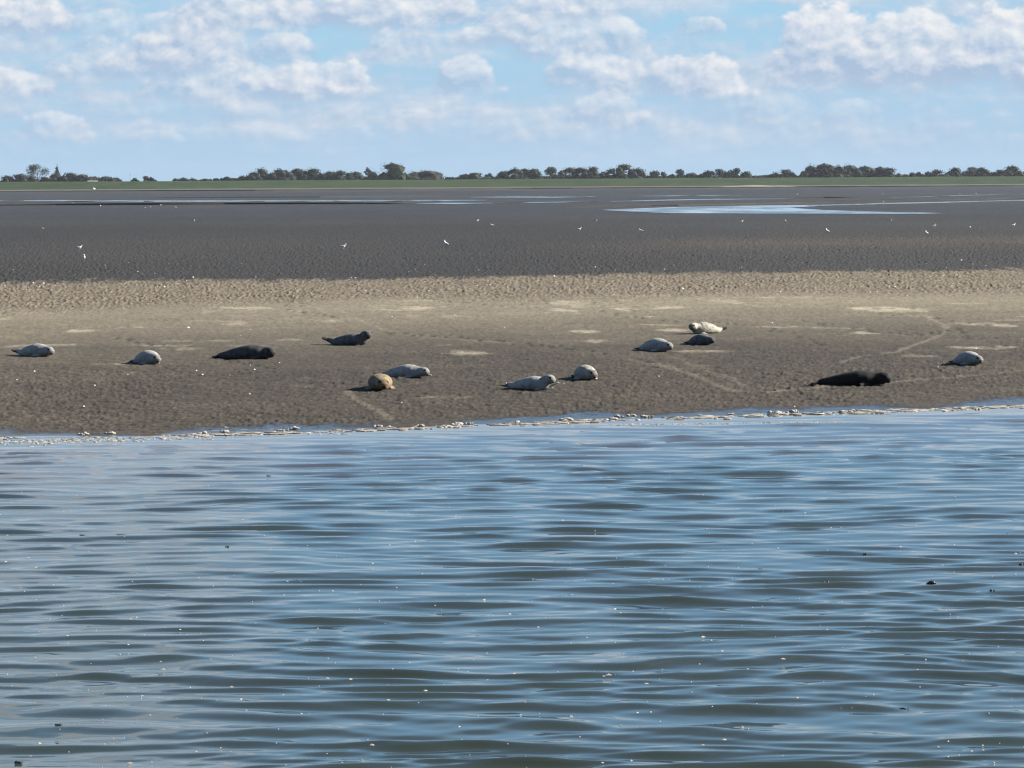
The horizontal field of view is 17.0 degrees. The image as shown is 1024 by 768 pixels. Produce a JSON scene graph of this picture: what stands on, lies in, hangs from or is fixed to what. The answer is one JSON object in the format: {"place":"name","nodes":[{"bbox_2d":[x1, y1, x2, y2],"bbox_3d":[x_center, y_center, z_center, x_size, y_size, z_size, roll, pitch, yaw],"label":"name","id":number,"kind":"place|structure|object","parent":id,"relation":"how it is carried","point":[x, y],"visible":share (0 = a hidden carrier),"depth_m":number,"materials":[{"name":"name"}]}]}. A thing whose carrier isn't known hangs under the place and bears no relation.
{"place":"outdoors","nodes":[
{"label":"outdoors","id":0,"kind":"place"},
{"bbox_2d":[0,187,748,191],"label":"mud bank","id":1,"kind":"structure","parent":0,"point":[405,189],"depth_m":2191.00,"materials":[{"name":"soil"}]},
{"bbox_2d":[416,203,479,203],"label":"tidal channel","id":2,"kind":"object","parent":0,"point":[447,203],"visible":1,"depth_m":730.83,"materials":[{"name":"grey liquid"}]},
{"bbox_2d":[0,407,1023,767],"bbox_3d":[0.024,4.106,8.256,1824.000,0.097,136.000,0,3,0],"label":"sea water","id":3,"kind":"structure","parent":0,"point":[506,521],"depth_m":38.07,"materials":[{"name":"blue liquid"}]},
{"bbox_2d":[0,405,1023,446],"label":"foam line","id":4,"kind":"object","parent":3,"relation":"on","point":[192,435],"visible":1,"depth_m":64.88,"materials":[{"name":"white liquid"}]},
{"bbox_2d":[0,487,1023,767],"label":"foam flecks","id":5,"kind":"object","parent":3,"relation":"on","point":[388,699],"visible":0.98,"depth_m":32.05,"materials":[{"name":"white liquid"}]},
{"bbox_2d":[767,411,780,413],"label":"foam lump","id":6,"kind":"object","parent":3,"relation":"on","point":[775,412],"visible":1,"depth_m":67.47,"materials":[{"name":"white liquid"}]},
{"bbox_2d":[0,185,1023,436],"bbox_3d":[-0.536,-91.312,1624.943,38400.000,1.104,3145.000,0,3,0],"label":"ground","id":7,"kind":"structure","parent":0,"point":[498,303],"depth_m":114.49,"materials":[{"name":"brown sand"}]},
{"bbox_2d":[0,175,14,181],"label":"tree","id":8,"kind":"object","parent":7,"relation":"on","point":[7,178],"visible":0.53,"depth_m":2567.66,"materials":[{"name":"green plant"}]},
{"bbox_2d":[11,173,39,181],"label":"tree","id":9,"kind":"object","parent":7,"relation":"on","point":[20,177],"visible":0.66,"depth_m":2567.45,"materials":[{"name":"green plant"}]},
{"bbox_2d":[11,343,54,355],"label":"seal","id":10,"kind":"object","parent":7,"relation":"on","point":[37,349],"visible":1,"depth_m":86.16,"materials":[{"name":"fur"}]},
{"bbox_2d":[27,164,49,180],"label":"tree","id":11,"kind":"object","parent":7,"relation":"on","point":[33,168],"visible":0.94,"depth_m":2602.37,"materials":[{"name":"green plant"}]},
{"bbox_2d":[42,173,61,181],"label":"tree","id":12,"kind":"object","parent":7,"relation":"on","point":[54,177],"visible":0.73,"depth_m":2568.21,"materials":[{"name":"green plant"}]},
{"bbox_2d":[53,172,78,181],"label":"tree","id":13,"kind":"object","parent":7,"relation":"on","point":[68,177],"visible":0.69,"depth_m":2559.83,"materials":[{"name":"green plant"}]},
{"bbox_2d":[71,174,96,181],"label":"tree","id":14,"kind":"object","parent":7,"relation":"on","point":[81,178],"visible":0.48,"depth_m":2551.94,"materials":[{"name":"green plant"}]},
{"bbox_2d":[95,176,118,180],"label":"tree","id":15,"kind":"object","parent":7,"relation":"on","point":[105,178],"visible":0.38,"depth_m":2575.66,"materials":[{"name":"green plant"}]},
{"bbox_2d":[129,350,160,363],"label":"seal","id":16,"kind":"object","parent":7,"relation":"on","point":[148,357],"visible":1,"depth_m":83.22,"materials":[{"name":"fur"}]},
{"bbox_2d":[172,177,190,180],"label":"shrub","id":17,"kind":"object","parent":7,"relation":"on","point":[182,179],"visible":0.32,"depth_m":2578.39,"materials":[{"name":"green plant"}]},
{"bbox_2d":[0,202,410,205],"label":"mud bank","id":18,"kind":"structure","parent":7,"relation":"on","point":[194,203],"depth_m":750.30,"materials":[{"name":"soil"}]},
{"bbox_2d":[220,177,233,180],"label":"shrub","id":19,"kind":"object","parent":7,"relation":"on","point":[226,179],"visible":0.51,"depth_m":2563.66,"materials":[{"name":"green plant"}]},
{"bbox_2d":[0,200,474,201],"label":"tidal channel","id":20,"kind":"object","parent":7,"relation":"in","point":[227,200],"visible":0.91,"depth_m":891.34,"materials":[{"name":"blue liquid"}]},
{"bbox_2d":[232,175,244,180],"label":"shrub","id":21,"kind":"object","parent":7,"relation":"on","point":[239,178],"visible":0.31,"depth_m":2598.62,"materials":[{"name":"green plant"}]},
{"bbox_2d":[212,344,275,358],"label":"seal","id":22,"kind":"object","parent":7,"relation":"on","point":[252,351],"visible":1,"depth_m":85.06,"materials":[{"name":"grey fur"}]},
{"bbox_2d":[242,171,268,180],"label":"tree","id":23,"kind":"object","parent":7,"relation":"on","point":[253,175],"visible":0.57,"depth_m":2577.13,"materials":[{"name":"green plant"}]},
{"bbox_2d":[255,167,267,176],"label":"tree","id":24,"kind":"object","parent":7,"relation":"on","point":[261,171],"visible":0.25,"depth_m":2607.31,"materials":[{"name":"green plant"}]},
{"bbox_2d":[263,172,284,179],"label":"tree","id":25,"kind":"object","parent":7,"relation":"on","point":[272,176],"visible":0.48,"depth_m":2576.68,"materials":[{"name":"green plant"}]},
{"bbox_2d":[272,168,295,179],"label":"tree","id":26,"kind":"object","parent":7,"relation":"on","point":[286,174],"visible":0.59,"depth_m":2582.46,"materials":[{"name":"green plant"}]},
{"bbox_2d":[290,168,308,178],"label":"tree","id":27,"kind":"object","parent":7,"relation":"on","point":[295,171],"visible":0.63,"depth_m":2605.79,"materials":[{"name":"green plant"}]},
{"bbox_2d":[161,195,457,197],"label":"mud bank","id":28,"kind":"structure","parent":7,"relation":"on","point":[323,196],"depth_m":1119.27,"materials":[{"name":"soil"}]},
{"bbox_2d":[296,167,323,179],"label":"tree","id":29,"kind":"object","parent":7,"relation":"on","point":[313,175],"visible":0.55,"depth_m":2599.15,"materials":[{"name":"green plant"}]},
{"bbox_2d":[315,170,333,179],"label":"tree","id":30,"kind":"object","parent":7,"relation":"on","point":[327,175],"visible":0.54,"depth_m":2561.01,"materials":[{"name":"green plant"}]},
{"bbox_2d":[329,170,355,179],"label":"tree","id":31,"kind":"object","parent":7,"relation":"on","point":[338,175],"visible":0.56,"depth_m":2552.66,"materials":[{"name":"green plant"}]},
{"bbox_2d":[322,330,371,345],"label":"seal","id":32,"kind":"object","parent":7,"relation":"on","point":[361,338],"visible":1,"depth_m":90.50,"materials":[{"name":"fur"}]},
{"bbox_2d":[344,171,367,179],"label":"tree","id":33,"kind":"object","parent":7,"relation":"on","point":[357,175],"visible":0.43,"depth_m":2610.16,"materials":[{"name":"green plant"}]},
{"bbox_2d":[364,167,371,176],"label":"tree","id":34,"kind":"object","parent":7,"relation":"on","point":[368,172],"visible":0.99,"depth_m":2559.23,"materials":[{"name":"green plant"}]},
{"bbox_2d":[369,171,377,177],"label":"shrub","id":35,"kind":"object","parent":7,"relation":"on","point":[373,172],"visible":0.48,"depth_m":2578.56,"materials":[{"name":"green plant"}]},
{"bbox_2d":[365,373,395,389],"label":"seal","id":36,"kind":"object","parent":7,"relation":"on","point":[379,381],"visible":1,"depth_m":74.13,"materials":[{"name":"fur"}]},
{"bbox_2d":[362,162,423,179],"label":"tree","id":37,"kind":"object","parent":7,"relation":"on","point":[394,171],"visible":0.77,"depth_m":2548.66,"materials":[{"name":"green plant"}]},
{"bbox_2d":[381,364,431,377],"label":"seal","id":38,"kind":"object","parent":7,"relation":"on","point":[409,371],"visible":0.93,"depth_m":77.97,"materials":[{"name":"fur"}]},
{"bbox_2d":[409,170,454,179],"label":"tree","id":39,"kind":"object","parent":7,"relation":"on","point":[428,175],"visible":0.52,"depth_m":2600.88,"materials":[{"name":"green plant"}]},
{"bbox_2d":[458,172,490,178],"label":"tree","id":40,"kind":"object","parent":7,"relation":"on","point":[475,175],"visible":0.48,"depth_m":2551.57,"materials":[{"name":"green plant"}]},
{"bbox_2d":[490,171,508,178],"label":"tree","id":41,"kind":"object","parent":7,"relation":"on","point":[501,175],"visible":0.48,"depth_m":2561.77,"materials":[{"name":"green plant"}]},
{"bbox_2d":[16,262,985,406],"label":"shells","id":42,"kind":"object","parent":7,"relation":"on","point":[454,314],"visible":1,"depth_m":129.46,"materials":[{"name":"white"}]},
{"bbox_2d":[0,176,1023,190],"bbox_3d":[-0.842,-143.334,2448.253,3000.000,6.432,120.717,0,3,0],"label":"dike","id":43,"kind":"structure","parent":7,"relation":"on","point":[465,183],"depth_m":2441.16,"materials":[{"name":"green plant"}]},
{"bbox_2d":[504,167,528,178],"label":"tree","id":44,"kind":"object","parent":7,"relation":"on","point":[515,171],"visible":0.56,"depth_m":2552.83,"materials":[{"name":"green plant"}]},
{"bbox_2d":[520,168,529,174],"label":"tree","id":45,"kind":"object","parent":7,"relation":"on","point":[525,171],"visible":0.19,"depth_m":2592.29,"materials":[{"name":"green plant"}]},
{"bbox_2d":[501,375,558,389],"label":"seal","id":46,"kind":"object","parent":7,"relation":"on","point":[538,382],"visible":1,"depth_m":74.13,"materials":[{"name":"fur"}]},
{"bbox_2d":[524,168,549,178],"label":"tree","id":47,"kind":"object","parent":7,"relation":"on","point":[535,174],"visible":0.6,"depth_m":2566.09,"materials":[{"name":"green plant"}]},
{"bbox_2d":[486,196,594,197],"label":"tidal channel","id":48,"kind":"object","parent":7,"relation":"in","point":[528,197],"visible":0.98,"depth_m":991.17,"materials":[{"name":"blue liquid"}]},
{"bbox_2d":[544,166,556,178],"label":"tree","id":49,"kind":"object","parent":7,"relation":"on","point":[550,171],"visible":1,"depth_m":2565.02,"materials":[{"name":"green plant"}]},
{"bbox_2d":[549,174,564,178],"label":"shrub","id":50,"kind":"object","parent":7,"relation":"on","point":[556,176],"visible":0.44,"depth_m":2572.43,"materials":[{"name":"green plant"}]},
{"bbox_2d":[559,418,572,420],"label":"foam lump","id":51,"kind":"object","parent":7,"relation":"on","point":[567,419],"visible":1,"depth_m":65.91,"materials":[{"name":"white liquid"}]},
{"bbox_2d":[558,167,579,178],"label":"tree","id":52,"kind":"object","parent":7,"relation":"on","point":[565,172],"visible":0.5,"depth_m":2596.04,"materials":[{"name":"green plant"}]},
{"bbox_2d":[569,166,588,178],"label":"tree","id":53,"kind":"object","parent":7,"relation":"on","point":[582,171],"visible":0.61,"depth_m":2586.26,"materials":[{"name":"green plant"}]},
{"bbox_2d":[571,365,597,379],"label":"seal","id":54,"kind":"object","parent":7,"relation":"on","point":[585,372],"visible":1,"depth_m":77.12,"materials":[{"name":"fur"}]},
{"bbox_2d":[582,166,606,178],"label":"tree","id":55,"kind":"object","parent":7,"relation":"on","point":[593,173],"visible":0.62,"depth_m":2572.10,"materials":[{"name":"green plant"}]},
{"bbox_2d":[601,167,614,176],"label":"tree","id":56,"kind":"object","parent":7,"relation":"on","point":[608,171],"visible":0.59,"depth_m":2588.23,"materials":[{"name":"green plant"}]},
{"bbox_2d":[605,164,631,178],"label":"tree","id":57,"kind":"object","parent":7,"relation":"on","point":[620,171],"visible":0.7,"depth_m":2569.46,"materials":[{"name":"green plant"}]},
{"bbox_2d":[627,167,647,177],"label":"tree","id":58,"kind":"object","parent":7,"relation":"on","point":[636,173],"visible":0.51,"depth_m":2566.53,"materials":[{"name":"green plant"}]},
{"bbox_2d":[634,338,672,350],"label":"seal","id":59,"kind":"object","parent":7,"relation":"on","point":[657,344],"visible":1,"depth_m":87.95,"materials":[{"name":"fur"}]},
{"bbox_2d":[646,170,668,177],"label":"tree","id":60,"kind":"object","parent":7,"relation":"on","point":[654,174],"visible":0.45,"depth_m":2553.79,"materials":[{"name":"green plant"}]},
{"bbox_2d":[611,199,742,201],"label":"tidal channel","id":61,"kind":"object","parent":7,"relation":"in","point":[686,199],"visible":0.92,"depth_m":821.23,"materials":[{"name":"blue liquid"}]},
{"bbox_2d":[671,169,684,177],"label":"tree","id":62,"kind":"object","parent":7,"relation":"on","point":[679,172],"visible":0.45,"depth_m":2603.59,"materials":[{"name":"green plant"}]},
{"bbox_2d":[680,172,699,177],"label":"tree","id":63,"kind":"object","parent":7,"relation":"on","point":[691,175],"visible":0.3,"depth_m":2588.07,"materials":[{"name":"green plant"}]},
{"bbox_2d":[684,334,714,344],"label":"seal","id":64,"kind":"object","parent":7,"relation":"on","point":[701,339],"visible":1,"depth_m":90.91,"materials":[{"name":"fur"}]},
{"bbox_2d":[698,170,716,177],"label":"tree","id":65,"kind":"object","parent":7,"relation":"on","point":[705,174],"visible":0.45,"depth_m":2587.71,"materials":[{"name":"green plant"}]},
{"bbox_2d":[689,322,726,333],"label":"seal","id":66,"kind":"object","parent":7,"relation":"on","point":[702,328],"visible":0.98,"depth_m":96.06,"materials":[{"name":"fur"}]},
{"bbox_2d":[709,169,725,177],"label":"tree","id":67,"kind":"object","parent":7,"relation":"on","point":[719,174],"visible":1,"depth_m":2563.59,"materials":[{"name":"green plant"}]},
{"bbox_2d":[721,171,732,177],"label":"tree","id":68,"kind":"object","parent":7,"relation":"on","point":[726,175],"visible":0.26,"depth_m":2607.87,"materials":[{"name":"green plant"}]},
{"bbox_2d":[728,168,740,177],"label":"tree","id":69,"kind":"object","parent":7,"relation":"on","point":[734,173],"visible":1,"depth_m":2563.98,"materials":[{"name":"green plant"}]},
{"bbox_2d":[733,171,752,177],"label":"tree","id":70,"kind":"object","parent":7,"relation":"on","point":[746,174],"visible":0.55,"depth_m":2567.91,"materials":[{"name":"green plant"}]},
{"bbox_2d":[753,175,765,177],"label":"shrub","id":71,"kind":"object","parent":7,"relation":"on","point":[758,176],"visible":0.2,"depth_m":2563.87,"materials":[{"name":"green plant"}]},
{"bbox_2d":[722,185,796,186],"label":"sand spit","id":72,"kind":"structure","parent":7,"relation":"in","point":[758,186],"depth_m":2361.48,"materials":[{"name":"beige sand"}]},
{"bbox_2d":[770,169,798,177],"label":"tree","id":73,"kind":"object","parent":7,"relation":"on","point":[785,173],"visible":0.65,"depth_m":2592.85,"materials":[{"name":"green plant"}]},
{"bbox_2d":[563,198,1023,207],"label":"mud bank","id":74,"kind":"structure","parent":7,"relation":"on","point":[835,201],"depth_m":677.07,"materials":[{"name":"soil"}]},
{"bbox_2d":[787,175,804,177],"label":"shrub","id":75,"kind":"object","parent":7,"relation":"on","point":[793,176],"visible":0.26,"depth_m":2573.72,"materials":[{"name":"green plant"}]},
{"bbox_2d":[798,171,808,177],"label":"tree","id":76,"kind":"object","parent":7,"relation":"on","point":[803,174],"visible":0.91,"depth_m":2572.86,"materials":[{"name":"green plant"}]},
{"bbox_2d":[610,200,1023,213],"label":"tidal pool","id":77,"kind":"structure","parent":7,"relation":"in","point":[779,209],"depth_m":530.83,"materials":[{"name":"blue liquid"}]},
{"bbox_2d":[805,163,834,176],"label":"tree","id":78,"kind":"object","parent":7,"relation":"on","point":[820,170],"visible":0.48,"depth_m":2606.08,"materials":[{"name":"green plant"}]},
{"bbox_2d":[799,197,845,197],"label":"mud bank","id":79,"kind":"structure","parent":7,"relation":"on","point":[822,197],"depth_m":872.15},
{"bbox_2d":[822,166,851,176],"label":"tree","id":80,"kind":"object","parent":7,"relation":"on","point":[831,173],"visible":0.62,"depth_m":2566.64,"materials":[{"name":"green plant"}]},
{"bbox_2d":[838,163,855,176],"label":"tree","id":81,"kind":"object","parent":7,"relation":"on","point":[849,169],"visible":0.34,"depth_m":2605.88,"materials":[{"name":"green plant"}]},
{"bbox_2d":[811,370,891,385],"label":"seal","id":82,"kind":"object","parent":7,"relation":"on","point":[860,378],"visible":1,"depth_m":75.32,"materials":[{"name":"black fur"}]},
{"bbox_2d":[852,165,873,176],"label":"tree","id":83,"kind":"object","parent":7,"relation":"on","point":[860,171],"visible":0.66,"depth_m":2608.32,"materials":[{"name":"green plant"}]},
{"bbox_2d":[863,166,885,176],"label":"tree","id":84,"kind":"object","parent":7,"relation":"on","point":[876,172],"visible":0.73,"depth_m":2599.63,"materials":[{"name":"green plant"}]},
{"bbox_2d":[877,167,903,176],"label":"tree","id":85,"kind":"object","parent":7,"relation":"on","point":[889,172],"visible":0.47,"depth_m":2588.66,"materials":[{"name":"green plant"}]},
{"bbox_2d":[904,172,916,176],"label":"shrub","id":86,"kind":"object","parent":7,"relation":"on","point":[912,174],"visible":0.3,"depth_m":2569.11,"materials":[{"name":"green plant"}]},
{"bbox_2d":[925,169,950,176],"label":"tree","id":87,"kind":"object","parent":7,"relation":"on","point":[936,172],"visible":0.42,"depth_m":2587.59,"materials":[{"name":"green plant"}]},
{"bbox_2d":[892,194,1023,197],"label":"tidal channel","id":88,"kind":"object","parent":7,"relation":"in","point":[963,195],"visible":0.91,"depth_m":952.95,"materials":[{"name":"blue liquid"}]},
{"bbox_2d":[949,167,967,176],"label":"tree","id":89,"kind":"object","parent":7,"relation":"on","point":[955,172],"visible":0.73,"depth_m":2586.57,"materials":[{"name":"green plant"}]},
{"bbox_2d":[948,351,982,364],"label":"seal","id":90,"kind":"object","parent":7,"relation":"on","point":[969,358],"visible":1,"depth_m":82.26,"materials":[{"name":"fur"}]},
{"bbox_2d":[961,166,975,176],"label":"tree","id":91,"kind":"object","parent":7,"relation":"on","point":[969,172],"visible":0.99,"depth_m":2569.02,"materials":[{"name":"green plant"}]},
{"bbox_2d":[970,166,989,176],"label":"tree","id":92,"kind":"object","parent":7,"relation":"on","point":[984,171],"visible":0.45,"depth_m":2611.33,"materials":[{"name":"green plant"}]},
{"bbox_2d":[986,169,1007,175],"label":"tree","id":93,"kind":"object","parent":7,"relation":"on","point":[1000,172],"visible":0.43,"depth_m":2553.33,"materials":[{"name":"green plant"}]},
{"bbox_2d":[996,165,1023,175],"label":"tree","id":94,"kind":"object","parent":7,"relation":"on","point":[1011,169],"visible":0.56,"depth_m":2554.26,"materials":[{"name":"green plant"}]},
{"bbox_2d":[0,0,1023,180],"label":"sky","id":95,"kind":"structure","parent":0,"point":[161,90],"materials":[{"name":"blue"}]},
{"bbox_2d":[511,202,557,202],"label":"tidal channel","id":96,"kind":"object","parent":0,"point":[534,202],"visible":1,"depth_m":748.05,"materials":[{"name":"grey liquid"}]},
{"bbox_2d":[673,195,734,195],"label":"tidal channel","id":97,"kind":"object","parent":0,"point":[703,195],"visible":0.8,"depth_m":1050.08,"materials":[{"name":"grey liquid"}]},
{"bbox_2d":[803,186,935,186],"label":"mud bank","id":98,"kind":"structure","parent":0,"point":[869,186],"depth_m":2185.57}
]}

